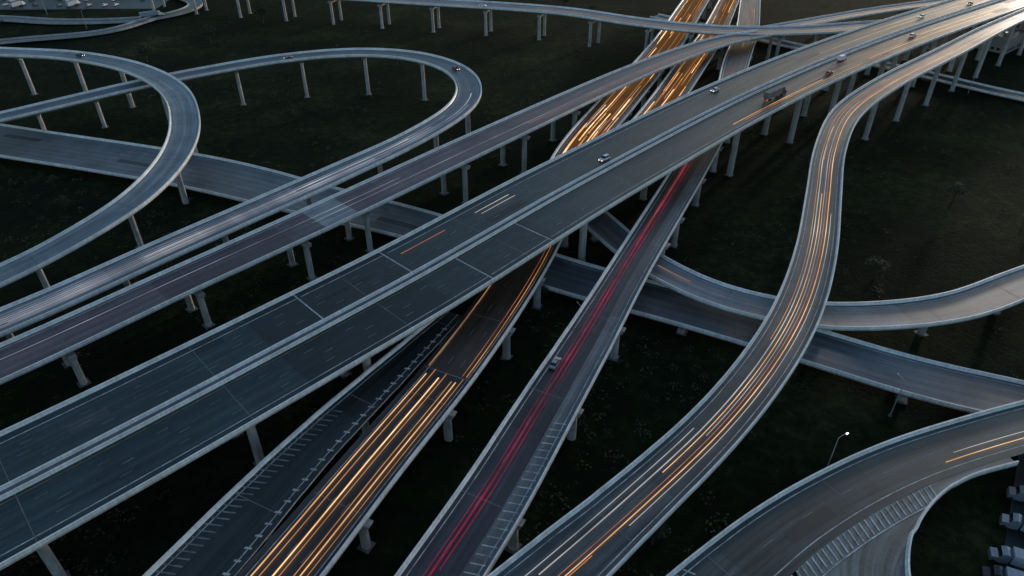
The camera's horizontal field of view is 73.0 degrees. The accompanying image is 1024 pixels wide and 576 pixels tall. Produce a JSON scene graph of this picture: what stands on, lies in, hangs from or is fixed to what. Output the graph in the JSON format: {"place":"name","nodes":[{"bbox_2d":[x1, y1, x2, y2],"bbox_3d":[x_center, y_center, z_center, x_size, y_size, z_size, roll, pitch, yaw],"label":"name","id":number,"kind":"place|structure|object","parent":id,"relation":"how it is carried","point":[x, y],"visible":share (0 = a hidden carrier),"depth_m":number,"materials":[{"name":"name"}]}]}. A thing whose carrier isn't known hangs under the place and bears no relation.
{"place":"outdoors","nodes":[
{"label":"outdoors","id":0,"kind":"place"},
{"bbox_2d":[0,16,156,44],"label":"frontage road","id":1,"kind":"structure","parent":0,"point":[128,25],"depth_m":469.12,"materials":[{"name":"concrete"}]},
{"bbox_2d":[0,0,168,9],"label":"parking lot pavement","id":2,"kind":"structure","parent":0,"point":[97,4],"depth_m":543.13,"materials":[{"name":"grey asphalt"}]},
{"bbox_2d":[8,0,25,7],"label":"parked truck","id":3,"kind":"object","parent":2,"relation":"on","point":[14,4],"visible":1,"depth_m":536.57,"materials":[{"name":"paint"}]},
{"bbox_2d":[65,0,80,7],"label":"parked truck","id":4,"kind":"object","parent":2,"relation":"on","point":[69,4],"visible":1,"depth_m":538.83,"materials":[{"name":"paint"}]},
{"bbox_2d":[0,0,202,23],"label":"frontage road","id":5,"kind":"structure","parent":0,"point":[188,7],"depth_m":503.61,"materials":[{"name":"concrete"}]},
{"bbox_2d":[139,10,162,17],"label":"semi truck","id":6,"kind":"object","parent":5,"relation":"on","point":[149,13],"visible":1,"depth_m":507.51,"materials":[{"name":"paint"}]},
{"bbox_2d":[0,0,1023,575],"bbox_3d":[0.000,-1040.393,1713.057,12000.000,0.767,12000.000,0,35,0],"label":"ground","id":7,"kind":"structure","parent":0,"point":[936,238],"depth_m":257.63,"materials":[{"name":"green plant"}]},
{"bbox_2d":[45,175,59,186],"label":"tree","id":8,"kind":"object","parent":7,"relation":"on","point":[52,178],"visible":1,"depth_m":285.46,"materials":[{"name":"green plant"}]},
{"bbox_2d":[55,195,70,209],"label":"tree","id":9,"kind":"object","parent":7,"relation":"on","point":[63,202],"visible":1,"depth_m":268.89,"materials":[{"name":"green plant"}]},
{"bbox_2d":[0,47,200,289],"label":"highway ramp","id":10,"kind":"structure","parent":7,"relation":"on","point":[159,175],"depth_m":264.70,"materials":[{"name":"concrete"}]},
{"bbox_2d":[136,43,151,61],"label":"tree","id":11,"kind":"object","parent":7,"relation":"on","point":[144,51],"visible":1,"depth_m":422.02,"materials":[{"name":"green plant"}]},
{"bbox_2d":[201,25,215,43],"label":"tree","id":12,"kind":"object","parent":7,"relation":"on","point":[206,27],"visible":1,"depth_m":455.44,"materials":[{"name":"green plant"}]},
{"bbox_2d":[0,48,481,338],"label":"highway ramp","id":13,"kind":"structure","parent":7,"relation":"on","point":[124,269],"depth_m":258.86,"materials":[{"name":"concrete"}]},
{"bbox_2d":[254,6,267,22],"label":"tree","id":14,"kind":"object","parent":7,"relation":"on","point":[262,12],"visible":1,"depth_m":495.12,"materials":[{"name":"green plant"}]},
{"bbox_2d":[142,311,461,575],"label":"highway viaduct","id":15,"kind":"object","parent":7,"relation":"on","point":[230,532],"visible":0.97,"depth_m":150.22,"materials":[{"name":"concrete"}]},
{"bbox_2d":[0,29,771,387],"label":"highway ramp","id":16,"kind":"structure","parent":7,"relation":"on","point":[64,337],"depth_m":229.23,"materials":[{"name":"grey asphalt"}]},
{"bbox_2d":[237,0,711,575],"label":"highway viaduct","id":17,"kind":"object","parent":7,"relation":"on","point":[323,526],"visible":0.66,"depth_m":165.72,"materials":[{"name":"asphalt"}]},
{"bbox_2d":[0,0,1023,575],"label":"elevated highway","id":18,"kind":"structure","parent":7,"relation":"on","point":[74,462],"depth_m":186.51,"materials":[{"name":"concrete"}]},
{"bbox_2d":[598,154,609,161],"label":"passenger car","id":19,"kind":"object","parent":18,"relation":"on","point":[603,158],"visible":1,"depth_m":253.83,"materials":[{"name":"white paint"}]},
{"bbox_2d":[763,86,786,101],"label":"semi truck","id":20,"kind":"object","parent":18,"relation":"on","point":[774,92],"visible":1,"depth_m":299.40,"materials":[{"name":"paint"}]},
{"bbox_2d":[837,54,846,60],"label":"delivery van","id":21,"kind":"object","parent":18,"relation":"on","point":[842,57],"visible":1,"depth_m":341.33,"materials":[{"name":"white paint"}]},
{"bbox_2d":[0,0,1023,575],"bbox_3d":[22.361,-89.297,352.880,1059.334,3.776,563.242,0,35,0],"label":"shrubs","id":22,"kind":"object","parent":7,"relation":"on","point":[724,520],"visible":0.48,"depth_m":215.92,"materials":[{"name":"green plant"}]},
{"bbox_2d":[541,284,550,298],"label":"tree","id":23,"kind":"object","parent":7,"relation":"on","point":[544,290],"visible":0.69,"depth_m":219.41,"materials":[{"name":"green plant"}]},
{"bbox_2d":[394,0,760,575],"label":"highway viaduct","id":24,"kind":"object","parent":7,"relation":"on","point":[476,525],"visible":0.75,"depth_m":166.31,"materials":[{"name":"concrete"}]},
{"bbox_2d":[548,356,561,369],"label":"passenger car","id":25,"kind":"object","parent":24,"relation":"on","point":[555,362],"visible":1,"depth_m":175.85,"materials":[{"name":"silver metal"}]},
{"bbox_2d":[150,0,1010,58],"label":"highway ramp","id":26,"kind":"structure","parent":7,"relation":"on","point":[693,29],"depth_m":444.11,"materials":[{"name":"concrete"}]},
{"bbox_2d":[648,521,671,544],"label":"tree","id":27,"kind":"object","parent":7,"relation":"on","point":[660,531],"visible":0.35,"depth_m":145.15,"materials":[{"name":"green plant"}]},
{"bbox_2d":[631,0,739,119],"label":"highway viaduct","id":28,"kind":"object","parent":7,"relation":"on","point":[680,79],"visible":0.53,"depth_m":365.19,"materials":[{"name":"concrete"}]},
{"bbox_2d":[487,8,1023,575],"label":"highway ramp","id":29,"kind":"structure","parent":7,"relation":"on","point":[615,522],"depth_m":164.85,"materials":[{"name":"concrete"}]},
{"bbox_2d":[587,211,1023,336],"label":"highway ramp","id":30,"kind":"structure","parent":7,"relation":"on","point":[996,294],"depth_m":206.94,"materials":[{"name":"concrete"}]},
{"bbox_2d":[827,432,848,466],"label":"street lamp","id":31,"kind":"object","parent":7,"relation":"on","point":[834,448],"visible":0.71,"depth_m":154.45,"materials":[{"name":"metal"}]},
{"bbox_2d":[666,400,1023,575],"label":"highway ramp","id":32,"kind":"structure","parent":7,"relation":"on","point":[789,531],"depth_m":147.92,"materials":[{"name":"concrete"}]},
{"bbox_2d":[764,0,944,39],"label":"highway ramp","id":33,"kind":"structure","parent":7,"relation":"on","point":[860,14],"depth_m":490.67,"materials":[{"name":"grey asphalt"}]},
{"bbox_2d":[864,256,892,280],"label":"tree","id":34,"kind":"object","parent":7,"relation":"on","point":[878,262],"visible":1,"depth_m":226.24,"materials":[{"name":"green plant"}]},
{"bbox_2d":[888,373,904,416],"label":"street lamp","id":35,"kind":"object","parent":7,"relation":"on","point":[890,415],"visible":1,"depth_m":176.07,"materials":[{"name":"metal"}]},
{"bbox_2d":[797,457,1018,575],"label":"highway ramp","id":36,"kind":"structure","parent":7,"relation":"on","point":[886,553],"depth_m":138.73,"materials":[{"name":"concrete"}]},
{"bbox_2d":[944,181,968,202],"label":"tree","id":37,"kind":"object","parent":7,"relation":"on","point":[959,190],"visible":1,"depth_m":271.54,"materials":[{"name":"green plant"}]},
{"bbox_2d":[976,28,1023,53],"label":"warehouse","id":38,"kind":"structure","parent":7,"relation":"on","point":[998,42],"depth_m":441.89,"materials":[{"name":"metal"}]},
{"bbox_2d":[979,43,1020,51],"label":"windows","id":39,"kind":"structure","parent":38,"relation":"in","point":[998,49],"depth_m":442.41,"materials":[{"name":"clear glass"}]},
{"bbox_2d":[0,124,1023,412],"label":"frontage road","id":40,"kind":"structure","parent":0,"point":[924,378],"depth_m":219.69,"materials":[{"name":"grey asphalt"}]},
{"bbox_2d":[650,13,1023,101],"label":"frontage road","id":41,"kind":"structure","parent":0,"point":[989,89],"depth_m":391.11,"materials":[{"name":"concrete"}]},
{"bbox_2d":[1001,453,1023,571],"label":"truck yard pavement","id":42,"kind":"structure","parent":0,"point":[1013,539],"depth_m":154.77,"materials":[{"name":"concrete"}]},
{"bbox_2d":[979,565,1023,575],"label":"parked truck","id":43,"kind":"object","parent":42,"relation":"on","point":[995,570],"visible":1,"depth_m":139.37,"materials":[{"name":"paint"}]},
{"bbox_2d":[987,546,1023,567],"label":"parked truck","id":44,"kind":"object","parent":42,"relation":"on","point":[1005,555],"visible":0.98,"depth_m":142.94,"materials":[{"name":"paint"}]},
{"bbox_2d":[999,513,1023,534],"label":"parked truck","id":45,"kind":"object","parent":42,"relation":"on","point":[1014,521],"visible":1,"depth_m":150.12,"materials":[{"name":"paint"}]},
{"bbox_2d":[1006,485,1023,503],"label":"parked truck","id":46,"kind":"object","parent":42,"relation":"on","point":[1016,493],"visible":1,"depth_m":156.58,"materials":[{"name":"paint"}]}
]}

